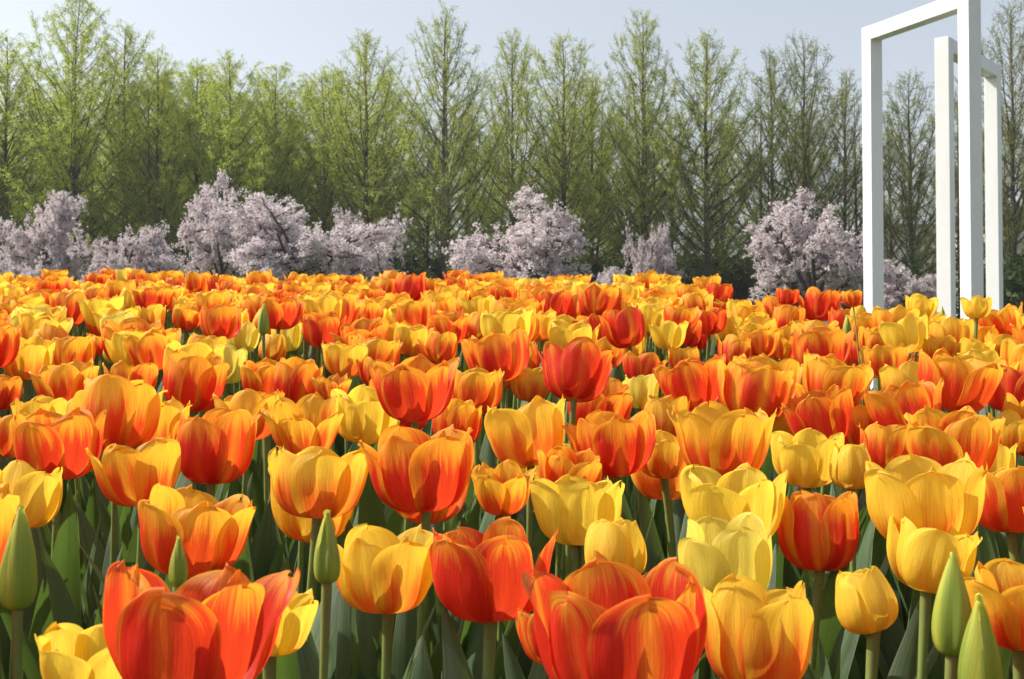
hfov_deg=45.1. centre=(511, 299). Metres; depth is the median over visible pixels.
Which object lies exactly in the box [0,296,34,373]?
tulip
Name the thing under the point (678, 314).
tulip
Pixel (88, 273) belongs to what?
shrub
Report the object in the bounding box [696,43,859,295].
conifer tree
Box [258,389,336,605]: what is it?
tulip
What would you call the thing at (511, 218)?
conifer tree
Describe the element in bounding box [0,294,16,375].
tulip
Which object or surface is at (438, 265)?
shrub
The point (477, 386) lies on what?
tulip
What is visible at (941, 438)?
tulip
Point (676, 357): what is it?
tulip
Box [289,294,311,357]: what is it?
tulip
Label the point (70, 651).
tulip
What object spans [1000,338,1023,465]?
tulip
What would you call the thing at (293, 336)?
tulip
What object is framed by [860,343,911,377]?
tulip
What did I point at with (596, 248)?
conifer tree
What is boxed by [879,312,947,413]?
tulip
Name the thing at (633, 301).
tulip
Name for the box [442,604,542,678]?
tulip
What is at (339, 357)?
tulip
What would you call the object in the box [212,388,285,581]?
tulip
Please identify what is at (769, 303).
tulip
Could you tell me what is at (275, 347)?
tulip
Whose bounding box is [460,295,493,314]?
tulip
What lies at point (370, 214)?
conifer tree
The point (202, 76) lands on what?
conifer tree
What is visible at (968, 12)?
white frame
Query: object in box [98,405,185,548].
tulip
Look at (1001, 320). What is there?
tulip
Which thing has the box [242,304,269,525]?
tulip bud
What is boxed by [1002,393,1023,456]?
tulip
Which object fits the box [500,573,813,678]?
tulip
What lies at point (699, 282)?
tulip
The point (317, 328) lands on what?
tulip
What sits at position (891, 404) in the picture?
tulip
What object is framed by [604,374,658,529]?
tulip
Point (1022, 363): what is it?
tulip
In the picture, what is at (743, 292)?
shrub
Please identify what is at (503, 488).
tulip
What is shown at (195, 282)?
tulip
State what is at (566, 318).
tulip
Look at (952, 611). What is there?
tulip bud
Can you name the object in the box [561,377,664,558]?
tulip
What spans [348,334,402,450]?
tulip
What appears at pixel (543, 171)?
conifer tree
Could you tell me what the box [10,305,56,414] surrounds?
tulip
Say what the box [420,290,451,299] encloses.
tulip
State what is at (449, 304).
tulip
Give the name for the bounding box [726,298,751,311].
tulip
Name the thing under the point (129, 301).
tulip
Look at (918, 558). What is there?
tulip
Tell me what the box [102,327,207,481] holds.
tulip
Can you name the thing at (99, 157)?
conifer tree
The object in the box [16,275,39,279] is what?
tulip
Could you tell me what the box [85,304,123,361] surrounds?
tulip
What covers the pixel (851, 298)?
tulip
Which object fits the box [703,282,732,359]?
tulip
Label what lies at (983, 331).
tulip
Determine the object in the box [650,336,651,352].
tulip
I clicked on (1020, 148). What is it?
conifer tree
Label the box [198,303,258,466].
tulip
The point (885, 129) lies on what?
conifer tree
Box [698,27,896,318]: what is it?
conifer tree
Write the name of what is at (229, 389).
tulip
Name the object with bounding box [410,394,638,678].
tulip
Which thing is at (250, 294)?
tulip
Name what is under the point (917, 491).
tulip
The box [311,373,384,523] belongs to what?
tulip
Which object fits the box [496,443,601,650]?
tulip
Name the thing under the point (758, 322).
tulip
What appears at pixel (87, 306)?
tulip
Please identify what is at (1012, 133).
conifer tree
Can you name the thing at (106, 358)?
tulip
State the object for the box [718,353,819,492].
tulip
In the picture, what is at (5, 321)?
tulip
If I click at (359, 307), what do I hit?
tulip
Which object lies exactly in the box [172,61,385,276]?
conifer tree
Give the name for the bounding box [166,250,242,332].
shrub
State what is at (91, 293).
tulip
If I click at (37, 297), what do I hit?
tulip
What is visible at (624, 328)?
tulip
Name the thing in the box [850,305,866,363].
tulip
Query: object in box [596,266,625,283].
cherry tree
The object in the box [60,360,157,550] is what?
tulip
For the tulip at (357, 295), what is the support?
on the soil
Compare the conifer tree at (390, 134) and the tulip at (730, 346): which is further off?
the conifer tree at (390, 134)
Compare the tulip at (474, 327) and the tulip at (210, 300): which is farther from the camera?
the tulip at (210, 300)
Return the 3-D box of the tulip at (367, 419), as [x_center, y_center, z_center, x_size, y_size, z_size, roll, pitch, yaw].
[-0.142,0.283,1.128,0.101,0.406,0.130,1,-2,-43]
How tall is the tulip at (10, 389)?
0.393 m
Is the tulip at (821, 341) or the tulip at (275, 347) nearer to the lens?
the tulip at (821, 341)
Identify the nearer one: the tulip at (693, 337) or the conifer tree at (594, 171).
the tulip at (693, 337)
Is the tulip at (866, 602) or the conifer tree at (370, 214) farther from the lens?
the conifer tree at (370, 214)
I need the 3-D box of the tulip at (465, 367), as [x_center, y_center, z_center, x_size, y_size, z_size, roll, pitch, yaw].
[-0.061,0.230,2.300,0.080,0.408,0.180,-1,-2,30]
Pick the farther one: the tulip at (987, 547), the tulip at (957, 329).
the tulip at (957, 329)
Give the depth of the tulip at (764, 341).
1.95 m
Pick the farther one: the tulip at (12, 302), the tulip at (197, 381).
the tulip at (12, 302)
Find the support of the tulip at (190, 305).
on the soil
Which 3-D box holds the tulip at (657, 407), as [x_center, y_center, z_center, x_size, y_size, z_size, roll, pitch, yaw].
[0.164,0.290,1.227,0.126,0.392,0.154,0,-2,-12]
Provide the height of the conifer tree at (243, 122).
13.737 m
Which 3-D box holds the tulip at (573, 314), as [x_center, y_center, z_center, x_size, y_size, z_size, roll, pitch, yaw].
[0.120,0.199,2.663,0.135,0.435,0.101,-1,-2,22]
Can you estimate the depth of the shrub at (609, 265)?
58.38 m
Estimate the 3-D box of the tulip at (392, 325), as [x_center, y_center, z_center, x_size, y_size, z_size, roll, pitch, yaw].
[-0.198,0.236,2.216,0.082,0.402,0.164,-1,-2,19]
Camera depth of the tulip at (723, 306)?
2.68 m
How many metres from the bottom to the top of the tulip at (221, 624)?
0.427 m
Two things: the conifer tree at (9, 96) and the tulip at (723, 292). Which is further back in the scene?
the conifer tree at (9, 96)
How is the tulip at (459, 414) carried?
on the soil
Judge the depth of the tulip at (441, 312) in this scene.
2.27 m
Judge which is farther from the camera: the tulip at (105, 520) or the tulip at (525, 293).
the tulip at (525, 293)
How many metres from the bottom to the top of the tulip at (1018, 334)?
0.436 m
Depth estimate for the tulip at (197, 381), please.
1.29 m
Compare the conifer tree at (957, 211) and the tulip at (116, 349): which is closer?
the tulip at (116, 349)
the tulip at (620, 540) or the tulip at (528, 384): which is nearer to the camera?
the tulip at (620, 540)
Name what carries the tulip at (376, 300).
on the soil
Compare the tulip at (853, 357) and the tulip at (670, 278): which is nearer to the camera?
the tulip at (853, 357)
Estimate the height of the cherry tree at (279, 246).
4.848 m
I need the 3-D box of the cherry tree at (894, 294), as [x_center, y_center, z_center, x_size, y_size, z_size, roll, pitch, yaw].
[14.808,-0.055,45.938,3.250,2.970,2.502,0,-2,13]
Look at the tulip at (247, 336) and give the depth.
2.19 m
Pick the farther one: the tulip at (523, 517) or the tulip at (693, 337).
the tulip at (693, 337)
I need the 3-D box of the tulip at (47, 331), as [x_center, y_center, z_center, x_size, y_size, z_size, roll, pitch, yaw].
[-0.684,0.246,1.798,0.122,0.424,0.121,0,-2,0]
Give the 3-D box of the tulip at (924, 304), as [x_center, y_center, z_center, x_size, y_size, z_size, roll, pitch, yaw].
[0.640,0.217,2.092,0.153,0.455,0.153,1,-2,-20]
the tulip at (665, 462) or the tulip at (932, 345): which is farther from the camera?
the tulip at (932, 345)
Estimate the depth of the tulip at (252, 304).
2.36 m
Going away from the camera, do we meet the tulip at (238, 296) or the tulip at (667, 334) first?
the tulip at (667, 334)
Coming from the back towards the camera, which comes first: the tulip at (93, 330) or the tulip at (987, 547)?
the tulip at (93, 330)
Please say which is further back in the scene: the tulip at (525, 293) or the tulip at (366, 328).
the tulip at (525, 293)
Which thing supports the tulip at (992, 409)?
on the soil
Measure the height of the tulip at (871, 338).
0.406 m
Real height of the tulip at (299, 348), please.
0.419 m
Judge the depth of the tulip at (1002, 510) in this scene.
0.80 m
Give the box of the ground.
[180,333,995,417]
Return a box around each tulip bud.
[0,381,36,417]
[0,505,37,678]
[169,535,187,592]
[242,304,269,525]
[314,509,339,678]
[842,315,851,363]
[931,552,971,678]
[958,593,1002,678]
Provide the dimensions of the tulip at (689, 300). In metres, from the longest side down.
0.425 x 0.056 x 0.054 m
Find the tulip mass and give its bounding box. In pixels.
[0,267,1023,678]
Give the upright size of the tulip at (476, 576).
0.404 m
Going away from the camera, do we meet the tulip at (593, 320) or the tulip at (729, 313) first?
the tulip at (593, 320)
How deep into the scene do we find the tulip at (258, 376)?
1.55 m
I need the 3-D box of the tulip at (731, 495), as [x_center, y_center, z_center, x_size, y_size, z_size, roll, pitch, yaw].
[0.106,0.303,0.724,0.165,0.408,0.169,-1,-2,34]
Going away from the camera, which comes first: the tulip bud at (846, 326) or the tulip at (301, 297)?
the tulip bud at (846, 326)
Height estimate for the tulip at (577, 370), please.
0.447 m
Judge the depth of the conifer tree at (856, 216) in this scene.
56.81 m
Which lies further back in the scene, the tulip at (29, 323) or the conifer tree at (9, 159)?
the conifer tree at (9, 159)
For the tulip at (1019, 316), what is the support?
on the soil
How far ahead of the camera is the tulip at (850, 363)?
2.46 m
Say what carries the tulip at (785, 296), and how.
on the soil
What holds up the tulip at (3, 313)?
on the soil
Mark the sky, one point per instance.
(304, 33)
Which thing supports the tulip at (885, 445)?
on the soil
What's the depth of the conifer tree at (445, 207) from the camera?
51.85 m
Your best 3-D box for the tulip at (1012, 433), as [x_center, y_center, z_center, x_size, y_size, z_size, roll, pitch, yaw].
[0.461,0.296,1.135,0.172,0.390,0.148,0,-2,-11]
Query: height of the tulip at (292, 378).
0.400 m
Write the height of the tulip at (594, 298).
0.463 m
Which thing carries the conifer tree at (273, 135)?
on the ground
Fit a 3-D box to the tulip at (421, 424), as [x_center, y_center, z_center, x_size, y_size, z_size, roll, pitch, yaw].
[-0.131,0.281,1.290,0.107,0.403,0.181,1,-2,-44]
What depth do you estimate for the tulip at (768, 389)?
1.15 m
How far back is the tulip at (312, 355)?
2.48 m
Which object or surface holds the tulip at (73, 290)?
on the soil
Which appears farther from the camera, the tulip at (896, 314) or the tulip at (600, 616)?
the tulip at (896, 314)
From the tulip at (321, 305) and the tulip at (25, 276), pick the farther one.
the tulip at (25, 276)
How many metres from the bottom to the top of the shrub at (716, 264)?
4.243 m
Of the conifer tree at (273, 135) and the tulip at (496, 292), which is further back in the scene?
the conifer tree at (273, 135)
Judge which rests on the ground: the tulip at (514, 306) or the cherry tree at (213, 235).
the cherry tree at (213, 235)
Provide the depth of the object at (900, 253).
92.13 m
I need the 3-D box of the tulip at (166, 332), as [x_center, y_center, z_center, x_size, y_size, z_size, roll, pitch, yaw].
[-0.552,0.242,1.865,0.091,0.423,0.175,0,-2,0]
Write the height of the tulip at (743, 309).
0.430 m
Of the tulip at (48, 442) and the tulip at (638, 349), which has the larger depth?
the tulip at (638, 349)
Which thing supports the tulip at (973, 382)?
on the soil
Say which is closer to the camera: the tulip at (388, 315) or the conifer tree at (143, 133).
the tulip at (388, 315)
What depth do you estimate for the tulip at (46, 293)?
2.67 m
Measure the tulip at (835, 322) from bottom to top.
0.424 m
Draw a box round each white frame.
[862,0,984,414]
[935,36,1002,317]
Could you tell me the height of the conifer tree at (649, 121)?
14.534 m
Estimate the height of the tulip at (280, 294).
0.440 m
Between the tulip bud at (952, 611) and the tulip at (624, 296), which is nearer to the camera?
the tulip bud at (952, 611)
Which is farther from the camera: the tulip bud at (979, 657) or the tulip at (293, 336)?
the tulip at (293, 336)
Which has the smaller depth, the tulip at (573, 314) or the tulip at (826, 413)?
the tulip at (826, 413)
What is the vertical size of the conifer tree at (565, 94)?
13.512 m
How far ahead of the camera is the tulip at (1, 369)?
2.51 m
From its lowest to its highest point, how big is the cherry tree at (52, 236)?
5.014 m
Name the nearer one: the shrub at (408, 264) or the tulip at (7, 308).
the tulip at (7, 308)
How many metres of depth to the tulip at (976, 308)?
1.93 m
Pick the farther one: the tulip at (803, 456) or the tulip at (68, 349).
the tulip at (68, 349)
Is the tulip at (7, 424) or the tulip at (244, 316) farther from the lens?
the tulip at (244, 316)
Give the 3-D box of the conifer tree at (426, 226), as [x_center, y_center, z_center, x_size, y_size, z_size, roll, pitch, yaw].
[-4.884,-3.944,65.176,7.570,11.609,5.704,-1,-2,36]
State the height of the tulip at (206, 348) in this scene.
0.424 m
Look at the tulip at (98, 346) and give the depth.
2.06 m
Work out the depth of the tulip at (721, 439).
0.82 m
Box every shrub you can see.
[71,244,119,325]
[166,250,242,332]
[388,250,441,279]
[415,256,546,278]
[566,246,677,284]
[666,254,747,298]
[699,248,810,306]
[841,256,933,309]
[956,253,1023,318]
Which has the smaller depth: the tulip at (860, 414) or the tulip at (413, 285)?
the tulip at (860, 414)
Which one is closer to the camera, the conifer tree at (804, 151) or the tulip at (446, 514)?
the tulip at (446, 514)
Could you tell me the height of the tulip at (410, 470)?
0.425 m
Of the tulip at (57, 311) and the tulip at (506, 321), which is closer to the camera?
the tulip at (506, 321)
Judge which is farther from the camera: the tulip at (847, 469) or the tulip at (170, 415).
the tulip at (170, 415)
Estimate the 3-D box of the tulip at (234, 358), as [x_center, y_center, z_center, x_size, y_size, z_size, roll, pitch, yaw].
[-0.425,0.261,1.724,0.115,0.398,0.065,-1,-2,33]
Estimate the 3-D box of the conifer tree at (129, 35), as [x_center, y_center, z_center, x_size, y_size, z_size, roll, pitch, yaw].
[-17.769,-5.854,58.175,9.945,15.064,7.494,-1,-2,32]
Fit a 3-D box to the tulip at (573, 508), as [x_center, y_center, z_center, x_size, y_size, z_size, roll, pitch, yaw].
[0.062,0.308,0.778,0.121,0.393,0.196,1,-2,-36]
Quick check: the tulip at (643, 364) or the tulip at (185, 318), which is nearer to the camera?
the tulip at (643, 364)
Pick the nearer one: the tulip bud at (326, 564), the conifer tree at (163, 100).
the tulip bud at (326, 564)
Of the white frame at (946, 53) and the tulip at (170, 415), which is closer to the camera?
the tulip at (170, 415)
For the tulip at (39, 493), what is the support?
on the soil
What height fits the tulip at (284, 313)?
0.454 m
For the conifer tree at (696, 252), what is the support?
on the ground
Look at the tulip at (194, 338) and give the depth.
1.80 m
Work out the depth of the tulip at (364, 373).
1.61 m
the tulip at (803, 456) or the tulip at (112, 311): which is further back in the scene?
the tulip at (112, 311)
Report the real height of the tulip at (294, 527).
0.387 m
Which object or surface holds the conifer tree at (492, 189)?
on the ground
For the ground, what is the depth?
33.05 m
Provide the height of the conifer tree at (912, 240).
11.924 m
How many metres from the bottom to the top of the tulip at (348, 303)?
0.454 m
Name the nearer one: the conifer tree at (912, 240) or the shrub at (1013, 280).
the shrub at (1013, 280)
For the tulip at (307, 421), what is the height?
0.415 m
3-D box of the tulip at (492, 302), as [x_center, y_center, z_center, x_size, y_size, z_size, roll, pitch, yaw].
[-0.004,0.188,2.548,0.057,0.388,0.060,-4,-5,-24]
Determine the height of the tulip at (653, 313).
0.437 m
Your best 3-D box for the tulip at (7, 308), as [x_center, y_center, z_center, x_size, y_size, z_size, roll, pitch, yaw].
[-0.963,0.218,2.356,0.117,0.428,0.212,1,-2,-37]
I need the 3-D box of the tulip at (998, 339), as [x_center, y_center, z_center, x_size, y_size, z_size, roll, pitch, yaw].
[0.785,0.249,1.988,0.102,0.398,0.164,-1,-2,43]
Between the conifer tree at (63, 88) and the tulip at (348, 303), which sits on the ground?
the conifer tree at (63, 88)
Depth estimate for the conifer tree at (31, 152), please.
69.17 m
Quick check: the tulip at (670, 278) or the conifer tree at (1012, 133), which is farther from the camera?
the conifer tree at (1012, 133)
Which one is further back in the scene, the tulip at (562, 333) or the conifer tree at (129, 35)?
the conifer tree at (129, 35)
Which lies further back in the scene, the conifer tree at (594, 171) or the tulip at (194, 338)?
the conifer tree at (594, 171)
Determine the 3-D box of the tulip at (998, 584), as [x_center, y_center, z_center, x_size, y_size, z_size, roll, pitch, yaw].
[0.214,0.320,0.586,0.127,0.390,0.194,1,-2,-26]
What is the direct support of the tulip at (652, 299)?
on the soil
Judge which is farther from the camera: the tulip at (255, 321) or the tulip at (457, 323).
the tulip at (255, 321)
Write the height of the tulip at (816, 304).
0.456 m
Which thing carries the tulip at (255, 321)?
on the soil
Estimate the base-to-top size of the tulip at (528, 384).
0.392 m
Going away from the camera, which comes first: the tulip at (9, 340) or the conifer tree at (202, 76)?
the tulip at (9, 340)
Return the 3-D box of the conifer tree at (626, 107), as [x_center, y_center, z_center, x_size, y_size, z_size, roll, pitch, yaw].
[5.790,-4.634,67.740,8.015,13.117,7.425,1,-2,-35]
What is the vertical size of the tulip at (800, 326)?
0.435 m
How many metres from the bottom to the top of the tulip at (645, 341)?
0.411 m
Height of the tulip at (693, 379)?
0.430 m
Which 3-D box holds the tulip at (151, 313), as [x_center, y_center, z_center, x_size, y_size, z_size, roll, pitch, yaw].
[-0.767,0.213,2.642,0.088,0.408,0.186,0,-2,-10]
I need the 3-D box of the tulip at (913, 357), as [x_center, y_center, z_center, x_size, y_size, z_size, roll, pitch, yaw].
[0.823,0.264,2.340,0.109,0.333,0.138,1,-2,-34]
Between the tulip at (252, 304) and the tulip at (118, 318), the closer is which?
the tulip at (118, 318)
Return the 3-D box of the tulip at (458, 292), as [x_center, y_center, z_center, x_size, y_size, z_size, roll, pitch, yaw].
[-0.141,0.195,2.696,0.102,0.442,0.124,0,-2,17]
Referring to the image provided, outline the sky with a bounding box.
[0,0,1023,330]
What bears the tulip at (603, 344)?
on the soil
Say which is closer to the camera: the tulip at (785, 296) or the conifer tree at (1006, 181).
the tulip at (785, 296)
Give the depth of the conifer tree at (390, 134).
63.80 m
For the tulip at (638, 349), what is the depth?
2.02 m
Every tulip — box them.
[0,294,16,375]
[0,295,3,373]
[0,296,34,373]
[0,301,27,314]
[0,310,10,456]
[0,317,9,325]
[0,323,22,461]
[0,374,22,409]
[0,407,154,678]
[0,410,78,555]
[0,435,180,678]
[0,460,96,678]
[1,323,67,514]
[3,335,55,402]
[10,299,42,306]
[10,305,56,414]
[10,395,197,626]
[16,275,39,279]
[17,292,45,303]
[17,310,72,482]
[22,303,61,395]
[22,303,66,392]
[23,288,59,304]
[28,358,109,599]
[35,621,121,678]
[43,374,190,600]
[45,334,95,541]
[49,291,85,335]
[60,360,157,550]
[62,288,83,292]
[75,396,228,625]
[76,445,435,678]
[78,294,123,374]
[79,328,180,507]
[81,407,261,629]
[82,287,109,367]
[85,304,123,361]
[86,333,103,374]
[92,305,138,333]
[93,482,340,657]
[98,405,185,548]
[99,310,135,334]
[101,317,163,396]
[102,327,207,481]
[103,351,112,362]
[103,559,299,678]
[105,286,142,368]
[138,304,166,400]
[156,304,199,414]
[162,328,172,401]
[163,337,224,501]
[163,349,253,547]
[183,301,200,415]
[185,271,217,336]
[186,332,242,500]
[194,289,231,311]
[195,343,247,501]
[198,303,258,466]
[202,322,259,414]
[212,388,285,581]
[226,309,309,395]
[227,294,306,394]
[228,291,241,392]
[231,392,403,615]
[233,308,260,393]
[235,357,352,554]
[241,293,255,360]
[243,293,304,357]
[251,357,323,559]
[251,582,318,678]
[256,293,325,472]
[256,333,286,484]
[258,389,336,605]
[260,290,296,298]
[261,454,454,678]
[271,322,302,359]
[275,384,399,571]
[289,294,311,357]
[297,288,328,377]
[297,310,304,357]
[297,523,546,678]
[301,290,358,358]
[302,311,363,455]
[303,292,342,367]
[303,309,314,360]
[307,424,556,678]
[310,290,359,445]
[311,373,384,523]
[321,340,367,453]
[323,291,364,374]
[329,317,388,456]
[330,317,385,450]
[336,353,495,654]
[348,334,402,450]
[354,378,475,529]
[356,320,433,444]
[356,356,393,451]
[360,300,380,384]
[364,295,383,385]
[372,479,511,678]
[381,292,412,360]
[383,304,399,363]
[388,321,436,431]
[390,299,435,329]
[391,272,426,355]
[409,398,481,532]
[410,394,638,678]
[417,330,456,436]
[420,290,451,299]
[422,295,461,370]
[427,309,470,434]
[429,516,560,678]
[434,459,537,678]
[436,308,448,314]
[441,287,469,372]
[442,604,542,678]
[447,408,656,631]
[451,365,568,530]
[459,473,719,678]
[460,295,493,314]
[460,325,555,551]
[462,367,548,519]
[463,313,469,372]
[463,366,564,522]
[465,311,540,408]
[473,308,544,444]
[479,308,551,465]
[479,336,613,580]
[479,341,568,451]
[485,302,535,459]
[488,285,516,299]
[489,297,508,312]
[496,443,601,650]
[500,296,544,408]
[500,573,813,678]
[502,516,699,678]
[505,444,661,627]
[510,307,556,409]
[516,290,572,401]
[520,286,553,352]
[522,550,706,678]
[545,314,575,400]
[548,319,600,443]
[550,313,633,483]
[556,401,858,678]
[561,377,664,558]
[564,283,618,439]
[570,291,577,318]
[575,288,630,425]
[576,302,588,316]
[580,462,844,678]
[596,336,632,501]
[599,304,644,499]
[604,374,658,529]
[613,394,689,558]
[618,298,654,417]
[618,332,659,409]
[622,410,692,558]
[623,351,674,549]
[625,338,644,413]
[630,320,688,417]
[631,299,663,413]
[631,470,681,557]
[637,296,672,353]
[637,430,790,678]
[639,288,676,397]
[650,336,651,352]
[653,354,725,561]
[659,273,680,281]
[659,300,701,396]
[667,346,699,368]
[675,292,713,308]
[678,512,927,678]
[679,292,705,310]
[681,319,701,348]
[688,307,727,361]
[690,334,706,360]
[692,273,720,344]
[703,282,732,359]
[710,489,938,678]
[713,299,745,309]
[717,300,765,401]
[717,359,864,588]
[718,334,772,479]
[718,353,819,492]
[720,310,731,341]
[720,313,748,338]
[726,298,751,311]
[734,314,801,384]
[740,329,779,481]
[754,295,782,360]
[766,325,792,361]
[770,428,888,658]
[771,286,840,361]
[771,397,813,596]
[772,304,805,328]
[776,288,799,360]
[776,421,910,631]
[779,384,864,571]
[789,325,853,492]
[790,320,836,345]
[794,383,817,492]
[801,452,1012,678]
[802,320,839,328]
[802,348,873,496]
[805,515,982,678]
[809,404,1007,678]
[824,443,974,678]
[828,307,860,404]
[829,378,1023,630]
[835,566,897,678]
[841,289,863,404]
[844,405,906,599]
[847,359,873,390]
[848,312,876,405]
[849,341,859,364]
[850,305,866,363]
[855,312,946,365]
[858,326,884,390]
[860,304,919,390]
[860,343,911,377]
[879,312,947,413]
[879,359,918,388]
[904,293,938,361]
[911,354,918,361]
[918,334,987,415]
[918,347,1002,412]
[928,315,973,412]
[941,295,991,415]
[957,348,998,414]
[960,337,995,353]
[963,558,1023,678]
[970,410,1023,546]
[970,443,1017,678]
[973,325,998,415]
[976,466,1023,562]
[978,302,1022,335]
[984,330,1013,412]
[984,357,1022,467]
[988,362,1023,551]
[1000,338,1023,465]
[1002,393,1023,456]
[1009,323,1023,458]
[1014,309,1023,330]
[1020,354,1023,564]
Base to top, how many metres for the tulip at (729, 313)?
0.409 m
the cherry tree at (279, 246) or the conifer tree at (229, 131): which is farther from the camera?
the conifer tree at (229, 131)
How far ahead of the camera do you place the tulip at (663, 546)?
1.36 m
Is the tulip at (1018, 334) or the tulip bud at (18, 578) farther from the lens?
the tulip at (1018, 334)
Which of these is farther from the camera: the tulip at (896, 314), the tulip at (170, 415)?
the tulip at (896, 314)
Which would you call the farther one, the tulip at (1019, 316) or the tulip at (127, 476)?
the tulip at (1019, 316)
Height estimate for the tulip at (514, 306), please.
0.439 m
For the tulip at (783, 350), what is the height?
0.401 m
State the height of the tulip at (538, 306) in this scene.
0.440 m
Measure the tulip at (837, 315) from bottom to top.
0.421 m
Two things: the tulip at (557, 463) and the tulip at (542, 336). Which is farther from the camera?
the tulip at (542, 336)
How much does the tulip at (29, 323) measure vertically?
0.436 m
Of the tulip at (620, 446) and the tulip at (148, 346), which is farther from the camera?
the tulip at (148, 346)
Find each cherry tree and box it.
[0,189,88,279]
[0,246,49,277]
[65,216,195,281]
[174,169,253,277]
[216,188,412,281]
[326,201,406,279]
[441,183,594,279]
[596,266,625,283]
[621,216,686,280]
[742,186,911,303]
[884,259,936,309]
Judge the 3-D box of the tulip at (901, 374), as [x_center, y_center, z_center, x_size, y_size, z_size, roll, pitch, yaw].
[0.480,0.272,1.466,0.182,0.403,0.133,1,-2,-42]
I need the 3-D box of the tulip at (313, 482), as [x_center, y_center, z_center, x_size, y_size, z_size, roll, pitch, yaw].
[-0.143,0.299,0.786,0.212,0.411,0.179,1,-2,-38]
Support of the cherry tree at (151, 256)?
on the ground
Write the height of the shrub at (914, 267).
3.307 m
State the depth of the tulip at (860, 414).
1.11 m
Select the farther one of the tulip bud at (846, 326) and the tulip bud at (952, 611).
the tulip bud at (846, 326)
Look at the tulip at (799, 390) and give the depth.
1.34 m
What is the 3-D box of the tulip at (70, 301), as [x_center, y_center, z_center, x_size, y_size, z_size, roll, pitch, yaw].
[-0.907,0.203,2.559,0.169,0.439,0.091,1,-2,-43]
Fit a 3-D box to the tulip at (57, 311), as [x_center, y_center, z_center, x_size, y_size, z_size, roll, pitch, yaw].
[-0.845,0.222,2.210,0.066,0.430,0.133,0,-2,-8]
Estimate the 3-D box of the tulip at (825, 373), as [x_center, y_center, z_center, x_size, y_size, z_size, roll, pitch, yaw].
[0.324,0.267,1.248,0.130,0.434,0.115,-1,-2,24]
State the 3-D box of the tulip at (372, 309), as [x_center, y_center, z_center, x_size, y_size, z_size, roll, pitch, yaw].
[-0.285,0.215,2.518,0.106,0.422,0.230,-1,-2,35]
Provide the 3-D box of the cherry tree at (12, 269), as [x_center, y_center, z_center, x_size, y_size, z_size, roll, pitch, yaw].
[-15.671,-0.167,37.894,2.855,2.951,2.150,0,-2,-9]
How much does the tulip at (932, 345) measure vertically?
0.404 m
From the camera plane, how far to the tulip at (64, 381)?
1.29 m
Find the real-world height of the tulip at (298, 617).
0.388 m
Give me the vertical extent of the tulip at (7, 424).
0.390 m
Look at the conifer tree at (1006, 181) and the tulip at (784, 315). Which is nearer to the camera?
the tulip at (784, 315)
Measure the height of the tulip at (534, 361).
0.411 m
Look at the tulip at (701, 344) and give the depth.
2.39 m
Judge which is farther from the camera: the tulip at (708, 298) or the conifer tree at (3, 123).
the conifer tree at (3, 123)
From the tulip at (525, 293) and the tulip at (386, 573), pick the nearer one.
the tulip at (386, 573)
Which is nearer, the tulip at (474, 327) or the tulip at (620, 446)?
the tulip at (620, 446)
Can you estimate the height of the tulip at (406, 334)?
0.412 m
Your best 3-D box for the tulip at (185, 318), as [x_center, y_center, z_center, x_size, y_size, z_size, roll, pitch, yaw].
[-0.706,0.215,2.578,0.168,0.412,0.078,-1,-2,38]
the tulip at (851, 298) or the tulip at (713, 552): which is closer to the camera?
the tulip at (713, 552)
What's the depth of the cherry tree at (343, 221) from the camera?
44.92 m
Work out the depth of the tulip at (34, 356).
1.60 m
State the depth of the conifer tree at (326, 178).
57.49 m
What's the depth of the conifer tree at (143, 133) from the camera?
66.74 m
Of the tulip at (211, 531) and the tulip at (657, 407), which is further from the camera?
the tulip at (657, 407)
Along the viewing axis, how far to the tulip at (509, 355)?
1.44 m
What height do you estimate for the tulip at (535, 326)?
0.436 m
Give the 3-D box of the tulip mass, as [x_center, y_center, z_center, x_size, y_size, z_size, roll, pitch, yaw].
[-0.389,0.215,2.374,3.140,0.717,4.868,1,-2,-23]
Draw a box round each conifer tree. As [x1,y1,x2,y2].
[0,0,173,331]
[0,29,110,275]
[0,67,65,264]
[0,79,115,243]
[0,87,102,239]
[0,95,60,230]
[9,18,238,268]
[18,89,206,257]
[34,71,240,255]
[59,50,227,273]
[87,58,294,332]
[94,61,320,257]
[147,48,332,279]
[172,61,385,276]
[183,86,355,224]
[188,90,297,217]
[233,65,427,274]
[238,65,450,260]
[293,69,469,261]
[297,28,439,269]
[332,1,523,279]
[350,146,449,256]
[379,117,502,274]
[423,105,519,254]
[434,27,590,258]
[451,119,537,255]
[459,26,672,277]
[514,121,599,273]
[516,97,636,269]
[540,62,675,284]
[543,7,728,274]
[582,97,695,258]
[608,112,731,260]
[620,27,801,279]
[674,116,777,261]
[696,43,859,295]
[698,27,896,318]
[750,110,862,290]
[774,65,913,307]
[827,110,936,275]
[838,66,1013,278]
[894,84,1023,318]
[921,105,1023,278]
[926,0,1023,298]
[983,120,1023,253]
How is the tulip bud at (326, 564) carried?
on the soil
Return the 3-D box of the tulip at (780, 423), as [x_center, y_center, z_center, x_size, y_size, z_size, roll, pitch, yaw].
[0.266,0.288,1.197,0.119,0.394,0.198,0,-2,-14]
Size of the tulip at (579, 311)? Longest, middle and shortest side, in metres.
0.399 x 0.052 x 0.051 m
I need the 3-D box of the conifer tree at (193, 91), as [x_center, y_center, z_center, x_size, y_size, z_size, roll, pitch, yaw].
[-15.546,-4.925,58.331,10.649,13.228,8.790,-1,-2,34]
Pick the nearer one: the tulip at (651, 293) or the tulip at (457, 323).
the tulip at (457, 323)

